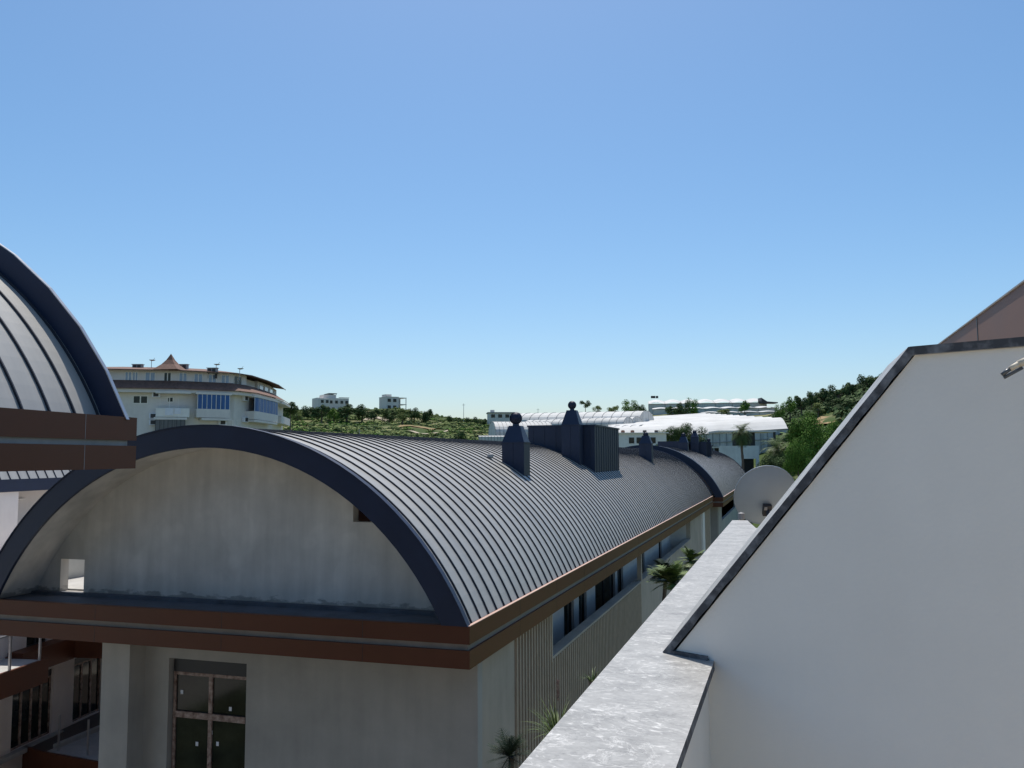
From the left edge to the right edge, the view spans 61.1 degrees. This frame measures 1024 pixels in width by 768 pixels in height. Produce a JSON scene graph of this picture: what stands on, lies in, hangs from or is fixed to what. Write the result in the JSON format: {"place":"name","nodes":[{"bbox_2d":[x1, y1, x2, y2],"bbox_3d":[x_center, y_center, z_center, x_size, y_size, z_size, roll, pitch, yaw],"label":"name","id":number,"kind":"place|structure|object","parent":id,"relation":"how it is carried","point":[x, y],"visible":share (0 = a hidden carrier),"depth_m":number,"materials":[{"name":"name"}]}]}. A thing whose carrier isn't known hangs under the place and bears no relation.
{"place":"outdoors","nodes":[
{"label":"outdoors","id":0,"kind":"place"},
{"bbox_2d":[0,470,70,549],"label":"apartment building","id":1,"kind":"structure","parent":0,"point":[22,493],"depth_m":29.52,"materials":[{"name":"paint"}]},
{"bbox_2d":[0,243,136,471],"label":"apartment building","id":2,"kind":"structure","parent":0,"point":[62,406],"depth_m":10.57,"materials":[{"name":"metal"}]},
{"bbox_2d":[0,0,1023,419],"label":"sky","id":3,"kind":"structure","parent":0,"point":[520,206],"materials":[{"name":"blue"}]},
{"bbox_2d":[283,403,840,527],"bbox_3d":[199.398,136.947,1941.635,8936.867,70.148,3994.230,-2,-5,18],"label":"ground","id":4,"kind":"structure","parent":0,"point":[830,417],"depth_m":223.63,"materials":[{"name":"green plant"}]},
{"bbox_2d":[107,354,290,435],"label":"apartment block","id":5,"kind":"structure","parent":4,"relation":"on","point":[170,391],"depth_m":96.02,"materials":[{"name":"paint"}]},
{"bbox_2d":[125,372,131,379],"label":"window","id":6,"kind":"structure","parent":5,"relation":"in","point":[128,375],"depth_m":94.68,"materials":[{"name":"glass"}]},
{"bbox_2d":[132,372,137,379],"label":"window","id":7,"kind":"structure","parent":5,"relation":"in","point":[135,374],"depth_m":94.84,"materials":[{"name":"glass"}]},
{"bbox_2d":[133,395,147,403],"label":"window","id":8,"kind":"structure","parent":5,"relation":"in","point":[137,399],"depth_m":94.31,"materials":[{"name":"white glass"}]},
{"bbox_2d":[145,372,155,379],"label":"window","id":9,"kind":"structure","parent":5,"relation":"in","point":[148,375],"depth_m":95.19,"materials":[{"name":"glass"}]},
{"bbox_2d":[164,372,170,380],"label":"window","id":10,"kind":"structure","parent":5,"relation":"in","point":[167,375],"depth_m":95.59,"materials":[{"name":"white glass"}]},
{"bbox_2d":[167,397,173,401],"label":"window","id":11,"kind":"structure","parent":5,"relation":"in","point":[171,398],"depth_m":95.05,"materials":[{"name":"white glass"}]},
{"bbox_2d":[179,373,186,380],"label":"window","id":12,"kind":"structure","parent":5,"relation":"in","point":[182,376],"depth_m":96.17,"materials":[{"name":"glass"}]},
{"bbox_2d":[194,373,202,381],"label":"window","id":13,"kind":"structure","parent":5,"relation":"in","point":[198,377],"depth_m":97.09,"materials":[{"name":"glass"}]},
{"bbox_2d":[208,374,215,381],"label":"window","id":14,"kind":"structure","parent":5,"relation":"in","point":[211,378],"depth_m":97.96,"materials":[{"name":"glass"}]},
{"bbox_2d":[221,375,229,382],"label":"window","id":15,"kind":"structure","parent":5,"relation":"in","point":[224,378],"depth_m":98.79,"materials":[{"name":"glass"}]},
{"bbox_2d":[234,375,241,384],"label":"window","id":16,"kind":"structure","parent":5,"relation":"in","point":[236,378],"depth_m":100.28,"materials":[{"name":"white glass"}]},
{"bbox_2d":[283,402,298,429],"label":"tree","id":17,"kind":"object","parent":4,"relation":"on","point":[288,412],"visible":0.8,"depth_m":149.66,"materials":[{"name":"green plant"}]},
{"bbox_2d":[289,410,303,420],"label":"tree","id":18,"kind":"object","parent":4,"relation":"on","point":[298,417],"visible":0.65,"depth_m":239.88,"materials":[{"name":"green plant"}]},
{"bbox_2d":[299,406,314,417],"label":"tree","id":19,"kind":"object","parent":4,"relation":"on","point":[306,412],"visible":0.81,"depth_m":248.56,"materials":[{"name":"green plant"}]},
{"bbox_2d":[310,404,329,421],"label":"tree","id":20,"kind":"object","parent":4,"relation":"on","point":[317,412],"visible":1,"depth_m":238.99,"materials":[{"name":"green plant"}]},
{"bbox_2d":[312,393,348,409],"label":"villa","id":21,"kind":"object","parent":4,"relation":"on","point":[331,400],"visible":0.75,"depth_m":349.03,"materials":[{"name":"white paint"}]},
{"bbox_2d":[327,408,339,421],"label":"tree","id":22,"kind":"object","parent":4,"relation":"on","point":[332,413],"visible":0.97,"depth_m":244.51,"materials":[{"name":"green plant"}]},
{"bbox_2d":[337,404,358,420],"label":"tree","id":23,"kind":"object","parent":4,"relation":"on","point":[345,411],"visible":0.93,"depth_m":249.02,"materials":[{"name":"green plant"}]},
{"bbox_2d":[355,404,371,421],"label":"tree","id":24,"kind":"object","parent":4,"relation":"on","point":[361,413],"visible":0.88,"depth_m":253.47,"materials":[{"name":"green plant"}]},
{"bbox_2d":[367,409,380,420],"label":"tree","id":25,"kind":"object","parent":4,"relation":"on","point":[373,414],"visible":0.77,"depth_m":259.28,"materials":[{"name":"green plant"}]},
{"bbox_2d":[283,407,489,439],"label":"scrub","id":26,"kind":"object","parent":4,"relation":"on","point":[394,424],"visible":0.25,"depth_m":223.10,"materials":[{"name":"green plant"}]},
{"bbox_2d":[380,408,398,422],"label":"tree","id":27,"kind":"object","parent":4,"relation":"on","point":[391,417],"visible":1,"depth_m":239.07,"materials":[{"name":"green plant"}]},
{"bbox_2d":[379,394,406,408],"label":"villa","id":28,"kind":"object","parent":4,"relation":"on","point":[386,401],"visible":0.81,"depth_m":349.02,"materials":[{"name":"white paint"}]},
{"bbox_2d":[395,408,410,424],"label":"tree","id":29,"kind":"object","parent":4,"relation":"on","point":[402,417],"visible":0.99,"depth_m":239.76,"materials":[{"name":"green plant"}]},
{"bbox_2d":[406,407,421,421],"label":"tree","id":30,"kind":"object","parent":4,"relation":"on","point":[413,413],"visible":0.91,"depth_m":249.21,"materials":[{"name":"green plant"}]},
{"bbox_2d":[397,425,444,429],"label":"bare earth","id":31,"kind":"structure","parent":4,"relation":"on","point":[420,427],"depth_m":230.47,"materials":[{"name":"soil"}]},
{"bbox_2d":[420,409,433,422],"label":"tree","id":32,"kind":"object","parent":4,"relation":"on","point":[427,415],"visible":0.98,"depth_m":253.82,"materials":[{"name":"green plant"}]},
{"bbox_2d":[444,415,453,421],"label":"tree","id":33,"kind":"object","parent":4,"relation":"on","point":[448,419],"visible":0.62,"depth_m":269.18,"materials":[{"name":"green plant"}]},
{"bbox_2d":[454,431,467,438],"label":"tree","id":34,"kind":"object","parent":4,"relation":"on","point":[461,434],"visible":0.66,"depth_m":184.29,"materials":[{"name":"green plant"}]},
{"bbox_2d":[464,417,478,422],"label":"tree","id":35,"kind":"object","parent":4,"relation":"on","point":[476,420],"visible":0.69,"depth_m":269.44,"materials":[{"name":"green plant"}]},
{"bbox_2d":[478,419,486,424],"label":"tree","id":36,"kind":"object","parent":4,"relation":"on","point":[483,422],"visible":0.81,"depth_m":269.07,"materials":[{"name":"green plant"}]},
{"bbox_2d":[479,435,503,440],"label":"tunnel greenhouse","id":37,"kind":"object","parent":4,"relation":"on","point":[492,438],"visible":0.53,"depth_m":157.56,"materials":[{"name":"plastic"}]},
{"bbox_2d":[486,410,513,424],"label":"house","id":38,"kind":"structure","parent":4,"relation":"on","point":[492,415],"depth_m":267.88,"materials":[{"name":"white paint"}]},
{"bbox_2d":[488,421,550,436],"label":"tunnel greenhouse","id":39,"kind":"object","parent":4,"relation":"on","point":[496,428],"visible":0.48,"depth_m":167.87,"materials":[{"name":"plastic"}]},
{"bbox_2d":[525,417,632,425],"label":"tunnel greenhouse","id":40,"kind":"object","parent":4,"relation":"on","point":[608,421],"visible":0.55,"depth_m":181.40,"materials":[{"name":"plastic"}]},
{"bbox_2d":[579,400,591,411],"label":"tree","id":41,"kind":"object","parent":4,"relation":"on","point":[585,404],"visible":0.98,"depth_m":214.73,"materials":[{"name":"green plant"}]},
{"bbox_2d":[520,411,653,421],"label":"tunnel greenhouse","id":42,"kind":"object","parent":4,"relation":"on","point":[644,416],"visible":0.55,"depth_m":192.86,"materials":[{"name":"plastic"}]},
{"bbox_2d":[592,405,601,411],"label":"tree","id":43,"kind":"object","parent":4,"relation":"on","point":[598,408],"visible":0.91,"depth_m":224.83,"materials":[{"name":"green plant"}]},
{"bbox_2d":[608,405,618,411],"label":"tree","id":44,"kind":"object","parent":4,"relation":"on","point":[615,408],"visible":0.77,"depth_m":224.43,"materials":[{"name":"green plant"}]},
{"bbox_2d":[608,425,641,426],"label":"tunnel greenhouse","id":45,"kind":"object","parent":4,"relation":"on","point":[626,426],"visible":0.09,"depth_m":161.29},
{"bbox_2d":[611,416,641,422],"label":"tunnel greenhouse","id":46,"kind":"object","parent":4,"relation":"on","point":[636,419],"visible":0.09,"depth_m":183.99,"materials":[{"name":"plastic"}]},
{"bbox_2d":[621,399,636,410],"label":"tree","id":47,"kind":"object","parent":4,"relation":"on","point":[627,407],"visible":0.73,"depth_m":229.49,"materials":[{"name":"green plant"}]},
{"bbox_2d":[634,404,645,410],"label":"tree","id":48,"kind":"object","parent":4,"relation":"on","point":[640,408],"visible":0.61,"depth_m":227.42,"materials":[{"name":"green plant"}]},
{"bbox_2d":[619,432,668,446],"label":"white shed","id":49,"kind":"structure","parent":4,"relation":"on","point":[629,439],"depth_m":125.20,"materials":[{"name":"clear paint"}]},
{"bbox_2d":[629,437,633,442],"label":"window","id":50,"kind":"structure","parent":49,"relation":"in","point":[631,439],"depth_m":125.15,"materials":[{"name":"grey glass"}]},
{"bbox_2d":[665,406,678,414],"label":"tree","id":51,"kind":"object","parent":4,"relation":"on","point":[671,409],"visible":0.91,"depth_m":244.40,"materials":[{"name":"green plant"}]},
{"bbox_2d":[658,426,686,440],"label":"tree","id":52,"kind":"object","parent":4,"relation":"on","point":[674,435],"visible":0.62,"depth_m":126.74,"materials":[{"name":"green plant"}]},
{"bbox_2d":[676,400,690,414],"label":"tree","id":53,"kind":"object","parent":4,"relation":"on","point":[682,410],"visible":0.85,"depth_m":244.69,"materials":[{"name":"green plant"}]},
{"bbox_2d":[677,422,707,441],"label":"tree","id":54,"kind":"object","parent":4,"relation":"on","point":[689,430],"visible":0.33,"depth_m":130.85,"materials":[{"name":"green plant"}]},
{"bbox_2d":[687,397,698,413],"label":"tree","id":55,"kind":"object","parent":4,"relation":"on","point":[692,410],"visible":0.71,"depth_m":247.45,"materials":[{"name":"green plant"}]},
{"bbox_2d":[608,413,787,453],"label":"ridged greenhouse","id":56,"kind":"object","parent":4,"relation":"on","point":[715,422],"visible":0.5,"depth_m":152.75,"materials":[{"name":"plastic"}]},
{"bbox_2d":[648,398,766,413],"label":"hill greenhouse","id":57,"kind":"object","parent":4,"relation":"on","point":[731,403],"visible":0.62,"depth_m":348.89,"materials":[{"name":"plastic"}]},
{"bbox_2d":[758,398,777,403],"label":"lean to roof","id":58,"kind":"object","parent":57,"relation":"attached to","point":[761,401],"visible":1,"depth_m":339.56,"materials":[{"name":"metal"}]},
{"bbox_2d":[652,406,775,414],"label":"hill greenhouse","id":59,"kind":"object","parent":4,"relation":"on","point":[657,411],"visible":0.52,"depth_m":322.07,"materials":[{"name":"plastic"}]},
{"bbox_2d":[717,409,731,414],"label":"tree","id":60,"kind":"object","parent":4,"relation":"on","point":[725,411],"visible":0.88,"depth_m":249.31,"materials":[{"name":"green plant"}]},
{"bbox_2d":[701,411,773,415],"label":"hill greenhouse","id":61,"kind":"object","parent":4,"relation":"on","point":[750,413],"visible":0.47,"depth_m":296.70,"materials":[{"name":"plastic"}]},
{"bbox_2d":[731,423,752,468],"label":"palm tree","id":62,"kind":"object","parent":4,"relation":"on","point":[740,436],"visible":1,"depth_m":117.52,"materials":[{"name":"green plant"}]},
{"bbox_2d":[708,430,776,472],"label":"concrete house","id":63,"kind":"structure","parent":4,"relation":"on","point":[750,451],"depth_m":128.19,"materials":[{"name":"concrete"}]},
{"bbox_2d":[738,400,750,414],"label":"tree","id":64,"kind":"object","parent":4,"relation":"on","point":[745,406],"visible":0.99,"depth_m":244.34,"materials":[{"name":"green plant"}]},
{"bbox_2d":[760,433,788,461],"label":"palm tree","id":65,"kind":"object","parent":4,"relation":"on","point":[776,451],"visible":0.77,"depth_m":77.74,"materials":[{"name":"green plant"}]},
{"bbox_2d":[755,455,795,479],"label":"tree","id":66,"kind":"object","parent":4,"relation":"on","point":[774,462],"visible":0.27,"depth_m":65.27,"materials":[{"name":"green plant"}]},
{"bbox_2d":[774,403,785,418],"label":"tree","id":67,"kind":"object","parent":4,"relation":"on","point":[778,413],"visible":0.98,"depth_m":167.88,"materials":[{"name":"green plant"}]},
{"bbox_2d":[782,396,796,419],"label":"tree","id":68,"kind":"object","parent":4,"relation":"on","point":[791,405],"visible":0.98,"depth_m":169.68,"materials":[{"name":"green plant"}]},
{"bbox_2d":[782,437,811,480],"bbox_3d":[19.055,8.960,57.711,1.986,10.861,2.310,-2,-5,18],"label":"tree","id":69,"kind":"object","parent":4,"relation":"on","point":[797,460],"visible":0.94,"depth_m":57.79,"materials":[{"name":"green plant"}]},
{"bbox_2d":[794,396,808,414],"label":"tree","id":70,"kind":"object","parent":4,"relation":"on","point":[801,405],"visible":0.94,"depth_m":171.55,"materials":[{"name":"green plant"}]},
{"bbox_2d":[784,411,830,461],"bbox_3d":[21.438,7.880,61.561,3.790,12.228,3.586,-2,-5,18],"label":"tree","id":71,"kind":"object","parent":4,"relation":"on","point":[806,430],"visible":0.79,"depth_m":61.87,"materials":[{"name":"green plant"}]},
{"bbox_2d":[805,391,817,408],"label":"tree","id":72,"kind":"object","parent":4,"relation":"on","point":[810,395],"visible":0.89,"depth_m":177.45,"materials":[{"name":"green plant"}]},
{"bbox_2d":[810,402,824,416],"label":"tree","id":73,"kind":"object","parent":4,"relation":"on","point":[816,405],"visible":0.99,"depth_m":164.78,"materials":[{"name":"green plant"}]},
{"bbox_2d":[813,388,832,402],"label":"tree","id":74,"kind":"object","parent":4,"relation":"on","point":[822,395],"visible":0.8,"depth_m":179.66,"materials":[{"name":"green plant"}]},
{"bbox_2d":[769,376,878,475],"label":"scrub","id":75,"kind":"object","parent":4,"relation":"on","point":[840,412],"visible":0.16,"depth_m":169.24,"materials":[{"name":"green plant"}]},
{"bbox_2d":[813,416,834,424],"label":"bare earth","id":76,"kind":"structure","parent":4,"relation":"on","point":[821,417],"depth_m":156.53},
{"bbox_2d":[820,419,841,439],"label":"tree","id":77,"kind":"object","parent":4,"relation":"on","point":[831,426],"visible":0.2,"depth_m":71.50,"materials":[{"name":"green plant"}]},
{"bbox_2d":[824,397,841,406],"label":"tree","id":78,"kind":"object","parent":4,"relation":"on","point":[828,402],"visible":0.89,"depth_m":169.63,"materials":[{"name":"green plant"}]},
{"bbox_2d":[826,384,850,399],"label":"tree","id":79,"kind":"object","parent":4,"relation":"on","point":[844,389],"visible":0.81,"depth_m":184.74,"materials":[{"name":"green plant"}]},
{"bbox_2d":[840,399,857,407],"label":"tree","id":80,"kind":"object","parent":4,"relation":"on","point":[849,402],"visible":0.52,"depth_m":164.18,"materials":[{"name":"green plant"}]},
{"bbox_2d":[843,382,861,395],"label":"tree","id":81,"kind":"object","parent":4,"relation":"on","point":[853,388],"visible":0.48,"depth_m":187.12,"materials":[{"name":"green plant"}]},
{"bbox_2d":[856,374,874,388],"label":"tree","id":82,"kind":"object","parent":4,"relation":"on","point":[862,380],"visible":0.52,"depth_m":189.65,"materials":[{"name":"green plant"}]},
{"bbox_3d":[4.650,5.862,3.404,7.528,7.848,16.200,-2,-5,18],"label":"building body","id":83,"kind":"object","parent":4,"relation":"on","visible":0},
{"bbox_2d":[519,520,756,767],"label":"terrace parapet","id":84,"kind":"structure","parent":83,"relation":"on","point":[642,701],"depth_m":2.35,"materials":[{"name":"concrete"}]},
{"bbox_2d":[738,512,744,519],"bbox_3d":[2.374,1.861,8.933,0.068,1.070,0.068,-2,-5,18],"label":"vent pipe","id":85,"kind":"object","parent":83,"relation":"on","point":[741,515],"visible":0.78,"depth_m":8.95,"materials":[{"name":"metal"}]},
{"bbox_2d":[734,465,794,523],"bbox_3d":[3.074,1.776,10.746,0.669,1.536,0.734,3,-6,-32],"label":"satellite dish","id":86,"kind":"object","parent":83,"relation":"on","point":[760,492],"visible":0.77,"depth_m":10.60,"materials":[{"name":"metal"}]},
{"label":"terrace floor","id":87,"kind":"structure","parent":83,"relation":"on","visible":0},
{"bbox_2d":[663,337,1023,767],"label":"partition wall","id":88,"kind":"structure","parent":87,"relation":"on","point":[860,604],"depth_m":2.40,"materials":[{"name":"paint"}]},
{"bbox_2d":[1000,358,1023,378],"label":"cable conduit","id":89,"kind":"object","parent":88,"relation":"attached to","point":[1015,365],"visible":1,"depth_m":2.04,"materials":[{"name":"beige plastic"}]},
{"bbox_2d":[938,280,1023,343],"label":"roof eave","id":90,"kind":"object","parent":87,"relation":"on","point":[1001,317],"visible":0.26,"depth_m":6.77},
{"bbox_2d":[625,430,745,543],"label":"apartment building","id":91,"kind":"structure","parent":0,"point":[720,474],"depth_m":73.01,"materials":[{"name":"paint"}]},
{"label":"paving","id":92,"kind":"structure","parent":0,"visible":0},
{"bbox_2d":[0,635,101,767],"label":"balcony wing","id":93,"kind":"structure","parent":92,"relation":"on","point":[45,683],"depth_m":25.88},
{"bbox_2d":[10,669,51,750],"bbox_3d":[-14.276,9.607,25.690,0.074,1.928,1.706,-1,-5,9],"label":"window","id":94,"kind":"structure","parent":93,"relation":"in","point":[30,707],"depth_m":25.68,"materials":[{"name":"black glass"}]},
{"bbox_2d":[26,637,44,646],"bbox_3d":[-14.279,6.742,25.995,0.074,2.127,0.878,-1,-5,9],"label":"window","id":95,"kind":"structure","parent":93,"relation":"in","point":[31,641],"depth_m":25.84,"materials":[{"name":"black glass"}]},
{"bbox_2d":[22,712,99,767],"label":"balcony","id":96,"kind":"structure","parent":93,"relation":"attached to","point":[75,745],"depth_m":24.99,"materials":[{"name":"brown concrete"}]},
{"bbox_2d":[72,658,99,721],"bbox_3d":[-13.891,9.794,28.231,0.074,1.979,1.415,-1,-5,9],"label":"window","id":97,"kind":"structure","parent":93,"relation":"in","point":[86,670],"depth_m":28.25,"materials":[{"name":"black glass"}]},
{"bbox_2d":[0,401,712,767],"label":"apartment building","id":98,"kind":"structure","parent":92,"relation":"on","point":[232,597],"depth_m":17.31,"materials":[{"name":"paint"}]},
{"bbox_2d":[171,658,246,767],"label":"window","id":99,"kind":"structure","parent":98,"relation":"in","point":[209,697],"depth_m":17.31,"materials":[{"name":"black glass"}]},
{"bbox_2d":[564,602,571,636],"bbox_3d":[1.657,7.039,26.889,0.070,1.970,1.265,-2,-5,18],"label":"window","id":100,"kind":"structure","parent":98,"relation":"in","point":[567,608],"depth_m":27.10,"materials":[{"name":"black glass"}]},
{"bbox_2d":[579,593,584,623],"bbox_3d":[2.230,7.188,28.693,0.070,1.970,1.128,-2,-5,18],"label":"window","id":101,"kind":"structure","parent":98,"relation":"in","point":[581,598],"depth_m":28.92,"materials":[{"name":"black glass"}]},
{"bbox_2d":[595,574,612,610],"bbox_3d":[3.378,7.486,32.296,0.074,1.970,3.679,-2,-5,18],"label":"window","id":102,"kind":"structure","parent":98,"relation":"in","point":[604,589],"depth_m":32.26,"materials":[{"name":"black glass"}]},
{"bbox_2d":[617,568,620,592],"bbox_3d":[4.267,7.718,35.096,0.070,1.970,1.236,-2,-5,18],"label":"window","id":103,"kind":"structure","parent":98,"relation":"in","point":[618,571],"depth_m":35.40,"materials":[{"name":"black glass"}]},
{"label":"planting bed","id":104,"kind":"structure","parent":92,"relation":"on","visible":0},
{"bbox_2d":[484,729,530,767],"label":"palm tree","id":105,"kind":"object","parent":104,"relation":"on","point":[509,743],"visible":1,"depth_m":14.19,"materials":[{"name":"green plant"}]},
{"bbox_2d":[518,679,569,739],"bbox_3d":[0.639,7.167,11.208,1.255,6.591,1.189,3,-6,-37],"label":"reed clump","id":106,"kind":"object","parent":104,"relation":"on","point":[555,721],"visible":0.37,"depth_m":11.48,"materials":[{"name":"green plant"}]},
{"bbox_2d":[581,666,599,685],"bbox_3d":[1.236,7.484,13.206,0.541,6.290,0.487,4,-6,-38],"label":"reed clump","id":107,"kind":"object","parent":104,"relation":"on","point":[590,680],"visible":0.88,"depth_m":13.46,"materials":[{"name":"green plant"}]},
{"bbox_2d":[647,559,678,600],"bbox_3d":[4.719,8.628,26.738,1.024,6.463,1.123,-2,-5,18],"label":"palm tree","id":108,"kind":"object","parent":104,"relation":"on","point":[660,562],"visible":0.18,"depth_m":26.86,"materials":[{"name":"green plant"}]},
{"bbox_2d":[647,560,687,590],"bbox_3d":[4.385,8.243,23.687,1.408,6.723,1.521,-2,-5,18],"label":"palm tree","id":109,"kind":"object","parent":104,"relation":"on","point":[672,575],"visible":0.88,"depth_m":23.86,"materials":[{"name":"green plant"}]},
{"bbox_2d":[675,547,704,572],"bbox_3d":[6.207,8.865,29.908,1.195,6.511,1.305,-2,-5,18],"label":"palm tree","id":110,"kind":"object","parent":104,"relation":"on","point":[690,555],"visible":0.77,"depth_m":30.00,"materials":[{"name":"green plant"}]}
]}

